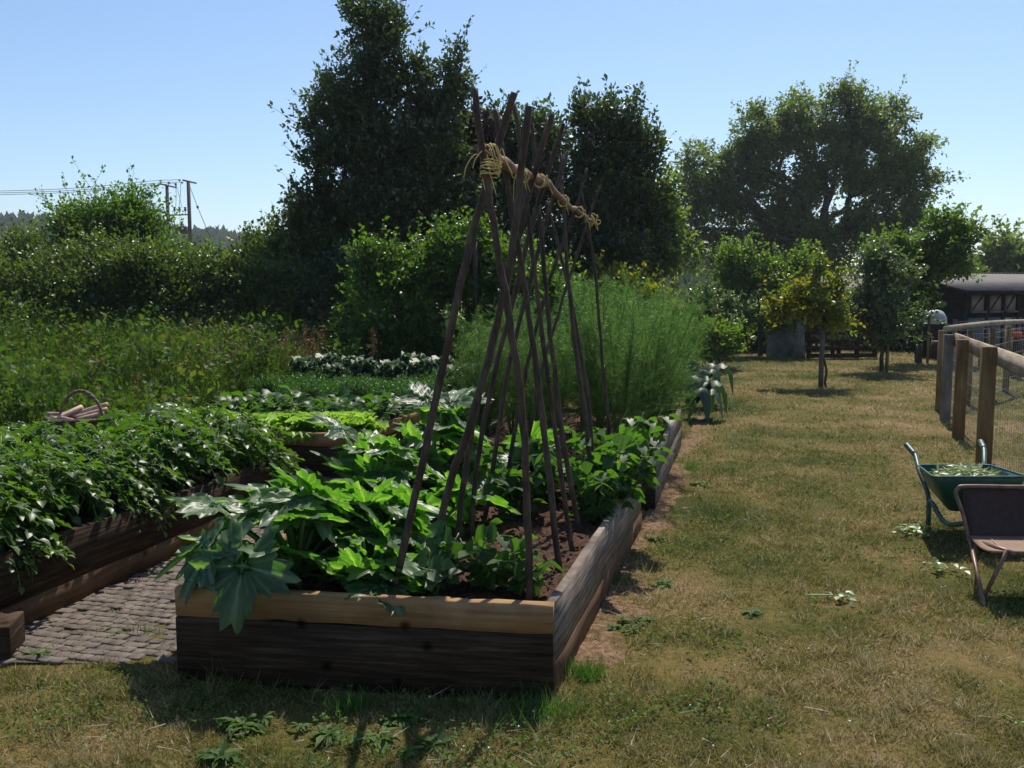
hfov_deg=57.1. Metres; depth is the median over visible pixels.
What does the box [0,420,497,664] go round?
path
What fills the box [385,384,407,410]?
carrot plant
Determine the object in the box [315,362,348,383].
kale plant
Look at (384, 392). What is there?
beetroot plant
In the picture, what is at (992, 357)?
paddock fence
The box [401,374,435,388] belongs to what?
carrot plant
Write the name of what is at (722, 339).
garden shrub
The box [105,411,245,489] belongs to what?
potato plant
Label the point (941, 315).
white sheet
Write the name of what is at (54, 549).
potato plant
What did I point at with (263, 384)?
carrot plant
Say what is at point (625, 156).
evergreen tree
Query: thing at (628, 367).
asparagus plant
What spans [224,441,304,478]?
potato plant
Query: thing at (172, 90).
sky
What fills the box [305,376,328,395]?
carrot plant
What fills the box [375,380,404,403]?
carrot plant
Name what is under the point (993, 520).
folding chair
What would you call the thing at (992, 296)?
stable
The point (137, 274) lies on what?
bramble bush
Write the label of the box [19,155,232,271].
hawthorn tree
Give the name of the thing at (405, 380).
carrot plant
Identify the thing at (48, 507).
potato plant
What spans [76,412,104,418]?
stick
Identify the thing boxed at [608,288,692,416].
asparagus plant
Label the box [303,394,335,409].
beetroot plant
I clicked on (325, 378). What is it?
carrot plant
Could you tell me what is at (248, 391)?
beetroot plant
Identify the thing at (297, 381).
carrot plant
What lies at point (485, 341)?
asparagus plant
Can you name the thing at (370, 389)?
carrot plant
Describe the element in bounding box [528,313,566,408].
asparagus plant
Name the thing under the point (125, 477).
potato plant
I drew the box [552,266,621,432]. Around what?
asparagus plant
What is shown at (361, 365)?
kale plant
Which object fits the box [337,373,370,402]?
carrot plant
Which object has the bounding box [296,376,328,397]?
carrot plant
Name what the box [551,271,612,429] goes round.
asparagus plant
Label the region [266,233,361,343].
hedge shrub
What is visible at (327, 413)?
lettuce
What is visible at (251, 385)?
carrot plant
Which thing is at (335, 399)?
beetroot plant
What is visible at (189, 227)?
electricity pole
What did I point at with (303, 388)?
carrot plant
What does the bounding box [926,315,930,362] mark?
tree stake
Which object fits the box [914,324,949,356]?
crate stack
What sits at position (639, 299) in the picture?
asparagus plant
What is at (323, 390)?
carrot plant
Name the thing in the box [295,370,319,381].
carrot plant
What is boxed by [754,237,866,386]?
orchard tree
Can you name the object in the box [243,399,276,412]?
beetroot plant
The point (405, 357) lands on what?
kale plant
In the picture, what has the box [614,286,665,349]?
asparagus plant
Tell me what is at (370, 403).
beetroot plant
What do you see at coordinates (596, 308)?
asparagus plant
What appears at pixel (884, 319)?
orchard tree
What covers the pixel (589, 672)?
grass tuft
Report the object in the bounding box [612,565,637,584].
grass tuft
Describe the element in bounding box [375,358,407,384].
kale plant
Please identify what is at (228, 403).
beetroot plant
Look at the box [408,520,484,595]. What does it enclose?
bean plant
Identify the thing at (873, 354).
pallet
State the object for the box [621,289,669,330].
asparagus plant
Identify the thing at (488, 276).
raspberry bush
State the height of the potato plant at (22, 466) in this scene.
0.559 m
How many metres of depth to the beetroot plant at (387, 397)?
9.14 m
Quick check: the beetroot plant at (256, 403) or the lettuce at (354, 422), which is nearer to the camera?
the lettuce at (354, 422)
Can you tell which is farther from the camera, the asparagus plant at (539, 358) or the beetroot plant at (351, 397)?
the beetroot plant at (351, 397)
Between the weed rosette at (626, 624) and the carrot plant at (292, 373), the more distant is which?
the carrot plant at (292, 373)
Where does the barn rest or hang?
on the lawn at (952, 658)
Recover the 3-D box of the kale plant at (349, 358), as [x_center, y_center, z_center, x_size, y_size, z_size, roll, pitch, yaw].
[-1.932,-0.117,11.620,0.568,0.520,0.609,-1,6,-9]
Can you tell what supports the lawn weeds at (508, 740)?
on the lawn at (952, 658)
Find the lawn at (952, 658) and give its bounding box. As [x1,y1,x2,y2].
[0,272,1023,767]
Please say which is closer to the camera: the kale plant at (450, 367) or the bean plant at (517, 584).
the bean plant at (517, 584)
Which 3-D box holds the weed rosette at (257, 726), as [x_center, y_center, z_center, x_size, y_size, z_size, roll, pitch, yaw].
[-1.008,1.283,3.538,0.221,0.060,0.226,0,6,0]
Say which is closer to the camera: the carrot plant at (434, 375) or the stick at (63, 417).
the stick at (63, 417)
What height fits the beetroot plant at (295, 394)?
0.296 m
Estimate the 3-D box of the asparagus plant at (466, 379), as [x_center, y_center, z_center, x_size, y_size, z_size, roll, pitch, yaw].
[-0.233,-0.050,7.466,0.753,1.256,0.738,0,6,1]
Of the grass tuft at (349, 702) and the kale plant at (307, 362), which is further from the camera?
the kale plant at (307, 362)
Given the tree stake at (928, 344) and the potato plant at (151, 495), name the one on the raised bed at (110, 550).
the potato plant at (151, 495)
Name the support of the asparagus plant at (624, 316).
on the raised bed at (672, 442)
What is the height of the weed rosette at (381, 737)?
0.073 m
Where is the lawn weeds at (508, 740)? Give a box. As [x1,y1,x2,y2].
[0,384,1023,767]
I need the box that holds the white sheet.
[923,310,946,323]
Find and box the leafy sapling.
[611,161,710,294]
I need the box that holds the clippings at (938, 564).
[919,557,970,574]
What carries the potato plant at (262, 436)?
on the raised bed at (110, 550)
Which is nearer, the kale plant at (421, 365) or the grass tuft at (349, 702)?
the grass tuft at (349, 702)
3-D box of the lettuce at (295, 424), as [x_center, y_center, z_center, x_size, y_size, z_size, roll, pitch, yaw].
[-1.894,0.398,8.427,0.466,0.212,0.435,3,6,26]
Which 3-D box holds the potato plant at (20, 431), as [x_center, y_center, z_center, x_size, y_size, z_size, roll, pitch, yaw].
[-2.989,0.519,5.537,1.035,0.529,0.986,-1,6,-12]
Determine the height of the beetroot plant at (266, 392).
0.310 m
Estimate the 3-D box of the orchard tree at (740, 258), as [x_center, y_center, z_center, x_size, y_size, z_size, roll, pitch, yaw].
[6.019,-2.309,23.320,3.559,3.406,2.028,0,6,0]
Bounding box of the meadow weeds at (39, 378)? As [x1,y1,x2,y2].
[0,293,390,435]
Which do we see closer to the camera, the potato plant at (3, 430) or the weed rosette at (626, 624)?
the weed rosette at (626, 624)
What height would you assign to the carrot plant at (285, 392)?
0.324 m
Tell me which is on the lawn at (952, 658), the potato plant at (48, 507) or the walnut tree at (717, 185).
the walnut tree at (717, 185)
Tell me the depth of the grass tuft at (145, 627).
4.50 m
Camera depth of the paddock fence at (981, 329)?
20.34 m
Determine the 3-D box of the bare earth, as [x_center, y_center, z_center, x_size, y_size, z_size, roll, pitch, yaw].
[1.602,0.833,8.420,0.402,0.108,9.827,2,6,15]
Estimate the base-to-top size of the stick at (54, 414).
0.058 m
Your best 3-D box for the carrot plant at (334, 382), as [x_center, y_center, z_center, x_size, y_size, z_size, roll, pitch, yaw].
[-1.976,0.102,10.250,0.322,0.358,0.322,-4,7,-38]
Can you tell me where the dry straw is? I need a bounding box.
[0,440,1022,767]
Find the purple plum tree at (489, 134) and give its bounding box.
[442,96,505,368]
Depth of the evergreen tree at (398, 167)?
15.78 m
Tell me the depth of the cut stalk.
4.97 m
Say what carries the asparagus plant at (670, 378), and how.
on the raised bed at (672, 442)
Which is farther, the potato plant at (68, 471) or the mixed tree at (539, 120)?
the mixed tree at (539, 120)
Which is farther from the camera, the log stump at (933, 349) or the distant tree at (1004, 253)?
the distant tree at (1004, 253)
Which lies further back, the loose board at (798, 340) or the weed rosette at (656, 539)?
the loose board at (798, 340)
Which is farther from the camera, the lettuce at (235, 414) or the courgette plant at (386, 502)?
the lettuce at (235, 414)
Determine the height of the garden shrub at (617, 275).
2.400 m
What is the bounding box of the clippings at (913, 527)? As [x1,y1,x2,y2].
[890,521,936,536]
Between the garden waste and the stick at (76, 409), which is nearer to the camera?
the garden waste
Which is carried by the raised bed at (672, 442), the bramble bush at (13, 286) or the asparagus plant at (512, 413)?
the asparagus plant at (512, 413)
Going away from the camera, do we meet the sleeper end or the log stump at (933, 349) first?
the sleeper end
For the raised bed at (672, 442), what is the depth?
8.29 m
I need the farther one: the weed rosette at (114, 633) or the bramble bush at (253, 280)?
the bramble bush at (253, 280)
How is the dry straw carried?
on the lawn at (952, 658)
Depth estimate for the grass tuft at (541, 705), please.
3.62 m
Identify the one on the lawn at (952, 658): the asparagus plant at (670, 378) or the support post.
the support post
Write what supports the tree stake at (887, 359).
on the lawn at (952, 658)
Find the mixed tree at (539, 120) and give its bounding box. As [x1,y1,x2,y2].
[452,88,604,337]
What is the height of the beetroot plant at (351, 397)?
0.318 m
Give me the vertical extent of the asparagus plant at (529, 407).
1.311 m
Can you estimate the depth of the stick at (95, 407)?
7.44 m
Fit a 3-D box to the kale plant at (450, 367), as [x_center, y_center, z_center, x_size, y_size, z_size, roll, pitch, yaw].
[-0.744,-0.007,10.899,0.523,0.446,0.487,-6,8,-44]
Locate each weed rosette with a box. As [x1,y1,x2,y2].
[20,647,55,655]
[106,631,123,638]
[193,737,244,767]
[213,711,274,740]
[284,721,349,748]
[340,725,437,760]
[378,708,428,730]
[413,725,457,759]
[605,615,657,632]
[643,534,669,542]
[648,577,675,588]
[690,480,710,487]
[742,608,764,618]
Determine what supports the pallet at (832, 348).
on the lawn at (952, 658)
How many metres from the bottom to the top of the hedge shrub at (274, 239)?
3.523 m
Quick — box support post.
[473,241,477,362]
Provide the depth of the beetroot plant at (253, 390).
9.65 m
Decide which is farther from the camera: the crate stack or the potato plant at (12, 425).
the crate stack
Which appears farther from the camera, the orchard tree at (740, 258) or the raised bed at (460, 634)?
the orchard tree at (740, 258)
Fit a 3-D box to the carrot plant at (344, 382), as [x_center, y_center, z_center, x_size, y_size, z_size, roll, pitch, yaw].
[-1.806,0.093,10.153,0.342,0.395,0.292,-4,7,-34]
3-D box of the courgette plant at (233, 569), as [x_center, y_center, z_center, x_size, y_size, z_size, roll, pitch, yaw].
[-1.092,0.682,4.260,0.916,0.674,0.991,-4,7,-36]
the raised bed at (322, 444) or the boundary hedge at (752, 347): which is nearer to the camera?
the raised bed at (322, 444)
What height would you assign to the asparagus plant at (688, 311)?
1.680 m
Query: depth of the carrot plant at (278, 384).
10.28 m
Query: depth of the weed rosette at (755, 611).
4.76 m
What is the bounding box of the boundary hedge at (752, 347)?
[674,291,951,352]
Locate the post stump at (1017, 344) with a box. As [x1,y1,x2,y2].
[1009,338,1022,378]
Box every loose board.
[795,323,801,358]
[798,322,804,358]
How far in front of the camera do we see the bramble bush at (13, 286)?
14.06 m
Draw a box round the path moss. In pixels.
[22,477,331,656]
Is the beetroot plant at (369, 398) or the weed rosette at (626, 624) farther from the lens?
the beetroot plant at (369, 398)
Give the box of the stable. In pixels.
[848,272,1023,348]
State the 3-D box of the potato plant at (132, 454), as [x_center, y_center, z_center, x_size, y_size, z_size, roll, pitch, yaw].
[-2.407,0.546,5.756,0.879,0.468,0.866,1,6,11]
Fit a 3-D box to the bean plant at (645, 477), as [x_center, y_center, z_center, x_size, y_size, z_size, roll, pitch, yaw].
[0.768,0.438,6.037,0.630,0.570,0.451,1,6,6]
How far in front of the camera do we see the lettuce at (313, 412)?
8.60 m
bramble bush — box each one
[0,217,113,345]
[5,217,256,346]
[160,232,331,344]
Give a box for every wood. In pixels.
[0,209,254,266]
[657,251,785,298]
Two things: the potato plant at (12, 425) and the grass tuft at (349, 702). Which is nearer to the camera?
the grass tuft at (349, 702)
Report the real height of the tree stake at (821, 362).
1.089 m
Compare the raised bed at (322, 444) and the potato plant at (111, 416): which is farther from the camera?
the raised bed at (322, 444)
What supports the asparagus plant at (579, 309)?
on the raised bed at (672, 442)
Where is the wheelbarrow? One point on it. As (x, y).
(942, 488)
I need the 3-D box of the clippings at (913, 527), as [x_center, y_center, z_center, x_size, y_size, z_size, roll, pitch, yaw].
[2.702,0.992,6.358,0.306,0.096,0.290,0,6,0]
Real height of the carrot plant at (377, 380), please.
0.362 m
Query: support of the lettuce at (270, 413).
on the raised bed at (322, 444)
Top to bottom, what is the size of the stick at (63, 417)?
0.044 m
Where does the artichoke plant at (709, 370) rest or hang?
on the lawn at (952, 658)
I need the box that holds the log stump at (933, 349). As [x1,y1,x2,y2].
[930,341,937,358]
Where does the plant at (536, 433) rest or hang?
on the raised bed at (460, 634)
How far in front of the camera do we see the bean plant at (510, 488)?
5.36 m
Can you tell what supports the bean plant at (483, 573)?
on the raised bed at (460, 634)
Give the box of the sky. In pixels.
[0,0,1023,274]
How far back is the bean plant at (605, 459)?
5.53 m
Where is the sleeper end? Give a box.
[0,611,25,659]
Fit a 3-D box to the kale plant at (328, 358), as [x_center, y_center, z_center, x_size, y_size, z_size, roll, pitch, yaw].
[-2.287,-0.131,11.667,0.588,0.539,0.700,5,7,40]
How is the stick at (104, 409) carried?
in the wicker basket
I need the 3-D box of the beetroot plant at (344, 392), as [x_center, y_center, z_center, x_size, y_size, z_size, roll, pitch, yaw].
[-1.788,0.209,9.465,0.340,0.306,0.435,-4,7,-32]
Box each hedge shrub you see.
[221,184,337,302]
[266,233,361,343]
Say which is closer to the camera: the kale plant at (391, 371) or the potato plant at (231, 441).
the potato plant at (231, 441)
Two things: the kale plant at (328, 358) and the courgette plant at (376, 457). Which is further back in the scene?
the kale plant at (328, 358)
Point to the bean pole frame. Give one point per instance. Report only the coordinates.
(492, 158)
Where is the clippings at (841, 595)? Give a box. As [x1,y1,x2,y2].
[826,588,856,606]
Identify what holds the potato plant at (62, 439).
on the raised bed at (110, 550)
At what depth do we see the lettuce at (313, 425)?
8.29 m
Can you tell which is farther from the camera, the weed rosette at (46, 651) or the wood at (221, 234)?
the wood at (221, 234)
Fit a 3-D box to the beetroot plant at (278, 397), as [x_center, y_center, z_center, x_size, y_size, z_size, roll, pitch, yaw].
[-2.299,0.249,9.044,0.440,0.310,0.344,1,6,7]
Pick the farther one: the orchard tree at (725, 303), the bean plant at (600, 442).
the orchard tree at (725, 303)
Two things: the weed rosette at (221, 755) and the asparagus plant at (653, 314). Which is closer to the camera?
the weed rosette at (221, 755)
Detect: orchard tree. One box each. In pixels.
[675,261,755,362]
[698,221,822,355]
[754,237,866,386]
[842,232,937,371]
[852,197,1007,362]
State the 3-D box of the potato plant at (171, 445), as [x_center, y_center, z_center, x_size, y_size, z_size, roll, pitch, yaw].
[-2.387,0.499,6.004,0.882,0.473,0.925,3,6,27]
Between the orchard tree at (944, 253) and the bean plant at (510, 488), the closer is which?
the bean plant at (510, 488)
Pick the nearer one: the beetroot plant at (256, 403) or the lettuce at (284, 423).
the lettuce at (284, 423)
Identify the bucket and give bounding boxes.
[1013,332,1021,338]
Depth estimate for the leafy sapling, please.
18.12 m
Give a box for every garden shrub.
[568,249,685,325]
[682,313,756,366]
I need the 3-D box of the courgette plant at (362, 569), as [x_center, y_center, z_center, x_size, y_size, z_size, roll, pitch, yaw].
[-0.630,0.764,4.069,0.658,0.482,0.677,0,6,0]
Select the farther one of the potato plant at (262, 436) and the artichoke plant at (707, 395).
the artichoke plant at (707, 395)
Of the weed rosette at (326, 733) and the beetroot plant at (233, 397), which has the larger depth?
the beetroot plant at (233, 397)
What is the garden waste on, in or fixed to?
in the wheelbarrow
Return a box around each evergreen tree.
[267,0,502,366]
[555,73,695,311]
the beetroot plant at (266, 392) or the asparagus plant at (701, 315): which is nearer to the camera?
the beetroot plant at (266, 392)
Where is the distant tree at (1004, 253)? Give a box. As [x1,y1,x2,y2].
[966,215,1023,272]
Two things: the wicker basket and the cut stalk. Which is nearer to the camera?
the cut stalk
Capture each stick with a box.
[46,412,77,417]
[49,416,73,419]
[52,405,83,418]
[75,407,107,418]
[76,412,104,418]
[77,402,108,413]
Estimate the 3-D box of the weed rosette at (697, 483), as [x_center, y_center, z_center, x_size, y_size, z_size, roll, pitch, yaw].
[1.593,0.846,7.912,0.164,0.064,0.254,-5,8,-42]
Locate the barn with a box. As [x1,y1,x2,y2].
[812,275,873,342]
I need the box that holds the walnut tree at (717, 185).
[669,60,970,285]
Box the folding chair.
[953,484,1023,606]
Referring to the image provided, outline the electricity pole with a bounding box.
[159,179,212,248]
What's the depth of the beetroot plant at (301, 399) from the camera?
9.08 m
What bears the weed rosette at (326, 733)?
on the lawn at (952, 658)
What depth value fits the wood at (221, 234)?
342.10 m
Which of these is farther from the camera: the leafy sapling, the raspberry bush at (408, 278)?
the leafy sapling
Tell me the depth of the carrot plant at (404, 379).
10.37 m
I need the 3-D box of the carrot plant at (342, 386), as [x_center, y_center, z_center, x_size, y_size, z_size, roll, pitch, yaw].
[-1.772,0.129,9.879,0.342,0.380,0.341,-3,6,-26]
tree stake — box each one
[818,326,824,386]
[885,345,888,371]
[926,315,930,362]
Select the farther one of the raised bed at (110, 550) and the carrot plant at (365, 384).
the carrot plant at (365, 384)
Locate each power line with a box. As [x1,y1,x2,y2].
[0,183,174,194]
[6,182,165,192]
[10,180,158,190]
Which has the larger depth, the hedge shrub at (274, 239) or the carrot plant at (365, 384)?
the hedge shrub at (274, 239)
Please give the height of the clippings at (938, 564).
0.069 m
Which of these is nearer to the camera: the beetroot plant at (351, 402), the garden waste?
the garden waste
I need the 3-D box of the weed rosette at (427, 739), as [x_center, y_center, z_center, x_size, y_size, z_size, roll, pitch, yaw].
[-0.268,1.296,3.372,0.179,0.079,0.156,2,6,16]
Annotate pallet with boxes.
[806,322,859,357]
[836,328,876,357]
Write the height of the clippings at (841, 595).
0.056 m
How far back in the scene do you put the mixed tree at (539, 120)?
17.27 m
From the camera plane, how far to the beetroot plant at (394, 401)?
9.34 m
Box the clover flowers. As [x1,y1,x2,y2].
[429,408,1023,765]
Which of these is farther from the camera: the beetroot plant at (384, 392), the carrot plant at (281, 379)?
the carrot plant at (281, 379)
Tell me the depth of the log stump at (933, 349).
22.09 m
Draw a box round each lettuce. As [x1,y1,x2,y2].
[228,412,260,429]
[263,411,304,429]
[264,411,284,416]
[271,420,294,427]
[279,417,310,439]
[285,416,326,444]
[299,423,327,431]
[301,411,321,416]
[320,411,347,417]
[324,416,373,444]
[329,410,369,430]
[347,410,388,433]
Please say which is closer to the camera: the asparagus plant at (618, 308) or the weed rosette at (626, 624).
the weed rosette at (626, 624)
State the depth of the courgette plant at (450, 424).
5.87 m
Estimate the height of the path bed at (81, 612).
0.001 m
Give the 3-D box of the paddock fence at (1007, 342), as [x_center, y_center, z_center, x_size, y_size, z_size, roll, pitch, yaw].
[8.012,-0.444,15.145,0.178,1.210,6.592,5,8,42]
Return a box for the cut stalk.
[804,594,832,596]
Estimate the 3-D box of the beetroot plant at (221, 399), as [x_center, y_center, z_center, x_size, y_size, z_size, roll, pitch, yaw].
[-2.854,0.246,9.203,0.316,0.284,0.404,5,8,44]
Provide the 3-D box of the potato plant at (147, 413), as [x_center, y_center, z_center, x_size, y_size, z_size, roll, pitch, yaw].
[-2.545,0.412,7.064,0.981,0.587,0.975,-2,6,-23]
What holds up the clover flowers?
on the lawn at (952, 658)
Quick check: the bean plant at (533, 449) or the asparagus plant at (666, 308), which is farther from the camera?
the asparagus plant at (666, 308)
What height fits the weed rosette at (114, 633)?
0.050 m
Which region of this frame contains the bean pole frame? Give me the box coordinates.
[393,88,613,600]
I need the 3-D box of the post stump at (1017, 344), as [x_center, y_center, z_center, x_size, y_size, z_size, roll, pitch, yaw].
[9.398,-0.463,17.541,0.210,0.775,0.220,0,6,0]
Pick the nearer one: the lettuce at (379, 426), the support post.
the lettuce at (379, 426)
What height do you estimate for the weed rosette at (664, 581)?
0.062 m
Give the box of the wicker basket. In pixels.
[46,389,111,434]
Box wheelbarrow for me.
[904,439,1023,551]
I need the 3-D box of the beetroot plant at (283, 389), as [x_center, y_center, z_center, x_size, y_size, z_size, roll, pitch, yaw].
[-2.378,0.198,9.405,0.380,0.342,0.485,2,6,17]
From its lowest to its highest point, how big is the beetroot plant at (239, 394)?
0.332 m
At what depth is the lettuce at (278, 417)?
8.43 m
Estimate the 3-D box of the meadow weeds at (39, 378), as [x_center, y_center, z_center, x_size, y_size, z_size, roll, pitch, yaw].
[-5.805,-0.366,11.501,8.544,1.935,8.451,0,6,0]
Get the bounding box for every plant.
[0,426,42,444]
[0,427,104,501]
[0,428,89,488]
[0,443,135,545]
[0,444,67,517]
[0,464,65,554]
[0,471,80,558]
[0,519,74,594]
[2,421,58,442]
[6,417,145,503]
[10,444,154,525]
[64,436,194,520]
[79,425,221,501]
[81,478,187,537]
[92,404,205,472]
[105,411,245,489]
[109,401,230,442]
[145,417,249,479]
[154,463,371,634]
[181,403,294,473]
[205,394,232,410]
[211,392,249,408]
[219,401,247,411]
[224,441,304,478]
[228,389,262,412]
[228,391,265,412]
[239,388,272,404]
[241,375,273,399]
[242,389,278,407]
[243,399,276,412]
[248,371,284,397]
[251,393,294,412]
[255,387,290,411]
[263,395,314,412]
[267,375,293,392]
[269,373,289,387]
[271,382,295,394]
[279,369,313,399]
[280,385,312,406]
[280,391,316,409]
[282,477,465,574]
[284,372,314,389]
[284,382,305,405]
[285,354,321,379]
[292,396,326,411]
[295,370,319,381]
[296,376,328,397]
[299,502,438,616]
[301,413,444,496]
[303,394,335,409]
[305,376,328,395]
[305,399,345,412]
[311,371,339,389]
[312,351,342,378]
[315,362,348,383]
[315,381,335,401]
[319,378,338,400]
[320,396,356,411]
[323,389,350,411]
[326,394,357,411]
[327,379,355,404]
[330,376,353,403]
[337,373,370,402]
[337,403,369,411]
[339,355,364,375]
[341,397,369,408]
[343,356,380,383]
[350,374,382,402]
[355,380,382,404]
[355,393,401,422]
[355,395,387,417]
[365,469,521,532]
[366,377,390,404]
[367,376,386,386]
[367,390,396,416]
[371,392,415,419]
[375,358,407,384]
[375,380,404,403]
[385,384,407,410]
[386,400,417,416]
[393,351,426,376]
[393,375,416,386]
[394,374,419,389]
[394,380,501,490]
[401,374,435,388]
[402,356,438,382]
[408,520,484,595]
[422,368,451,390]
[429,355,456,370]
[436,303,527,447]
[439,518,541,589]
[442,364,465,392]
[444,332,510,431]
[461,317,536,424]
[471,305,551,434]
[480,445,563,519]
[483,293,584,432]
[486,534,565,596]
[487,420,573,469]
[501,312,571,421]
[511,435,581,502]
[512,296,599,452]
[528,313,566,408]
[537,307,568,412]
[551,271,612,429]
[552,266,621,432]
[557,411,643,484]
[559,269,644,439]
[562,273,640,415]
[562,448,640,523]
[565,294,639,407]
[566,412,667,509]
[567,293,674,434]
[583,410,680,493]
[589,273,678,425]
[607,283,701,446]
[608,279,695,424]
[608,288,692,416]
[609,286,676,338]
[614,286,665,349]
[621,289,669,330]
[625,284,715,429]
[651,282,715,396]
[662,287,705,359]
[666,309,703,407]
[684,360,732,399]
[684,375,726,422]
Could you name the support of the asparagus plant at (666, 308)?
on the raised bed at (672, 442)
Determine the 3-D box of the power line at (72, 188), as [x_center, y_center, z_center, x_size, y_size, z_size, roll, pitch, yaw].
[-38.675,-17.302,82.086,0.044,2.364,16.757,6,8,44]
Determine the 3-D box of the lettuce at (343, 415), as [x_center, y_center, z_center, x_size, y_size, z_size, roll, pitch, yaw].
[-1.500,0.378,8.537,0.548,0.263,0.541,4,7,32]
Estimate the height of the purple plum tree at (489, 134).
5.152 m
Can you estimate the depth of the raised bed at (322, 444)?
8.22 m
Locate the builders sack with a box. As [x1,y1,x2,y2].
[766,329,795,356]
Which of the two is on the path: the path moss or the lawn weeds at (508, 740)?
the path moss
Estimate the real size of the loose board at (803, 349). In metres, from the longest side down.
0.900 x 0.120 x 0.030 m
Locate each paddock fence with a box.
[935,330,1023,484]
[943,319,1023,404]
[952,318,1023,365]
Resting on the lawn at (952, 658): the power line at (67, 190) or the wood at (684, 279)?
the wood at (684, 279)
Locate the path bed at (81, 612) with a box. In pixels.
[13,572,175,662]
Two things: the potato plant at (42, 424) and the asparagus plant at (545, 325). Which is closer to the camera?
the potato plant at (42, 424)
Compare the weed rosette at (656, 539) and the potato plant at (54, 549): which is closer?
the potato plant at (54, 549)
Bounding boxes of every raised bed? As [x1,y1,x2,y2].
[0,451,296,625]
[174,470,641,701]
[238,392,469,477]
[481,408,681,509]
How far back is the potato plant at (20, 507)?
4.60 m
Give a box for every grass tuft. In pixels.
[111,623,165,636]
[316,681,396,719]
[443,677,603,743]
[565,653,610,686]
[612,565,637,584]
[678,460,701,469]
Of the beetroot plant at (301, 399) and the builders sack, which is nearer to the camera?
the beetroot plant at (301, 399)
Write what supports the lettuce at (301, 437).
on the raised bed at (322, 444)
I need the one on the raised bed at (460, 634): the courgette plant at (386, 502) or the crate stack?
the courgette plant at (386, 502)
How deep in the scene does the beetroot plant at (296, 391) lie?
9.58 m
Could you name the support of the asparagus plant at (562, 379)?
on the raised bed at (672, 442)
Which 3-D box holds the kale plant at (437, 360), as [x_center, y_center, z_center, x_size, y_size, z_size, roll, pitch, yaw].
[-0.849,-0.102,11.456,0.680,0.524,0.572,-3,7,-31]
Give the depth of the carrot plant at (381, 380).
10.13 m
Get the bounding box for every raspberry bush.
[322,195,488,374]
[420,205,593,371]
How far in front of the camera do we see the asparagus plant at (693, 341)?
8.57 m
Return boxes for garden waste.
[929,459,1009,475]
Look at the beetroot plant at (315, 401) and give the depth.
9.08 m
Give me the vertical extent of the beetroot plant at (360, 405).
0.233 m
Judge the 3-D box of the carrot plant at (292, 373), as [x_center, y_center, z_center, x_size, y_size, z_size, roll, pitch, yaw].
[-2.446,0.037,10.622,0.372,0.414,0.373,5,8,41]
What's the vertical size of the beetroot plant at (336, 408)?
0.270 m
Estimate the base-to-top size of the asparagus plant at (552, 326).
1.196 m
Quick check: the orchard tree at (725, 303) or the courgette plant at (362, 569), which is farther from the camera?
the orchard tree at (725, 303)
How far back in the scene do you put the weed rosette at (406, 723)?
3.58 m
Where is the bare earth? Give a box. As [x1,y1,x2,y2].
[554,416,716,697]
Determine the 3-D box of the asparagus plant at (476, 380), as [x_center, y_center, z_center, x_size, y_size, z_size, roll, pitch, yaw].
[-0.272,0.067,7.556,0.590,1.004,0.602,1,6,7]
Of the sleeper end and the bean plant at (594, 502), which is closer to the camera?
the sleeper end
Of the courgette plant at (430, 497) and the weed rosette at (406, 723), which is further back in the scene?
the courgette plant at (430, 497)
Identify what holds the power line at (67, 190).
attached to the electricity pole
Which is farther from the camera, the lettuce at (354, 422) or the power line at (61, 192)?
the power line at (61, 192)

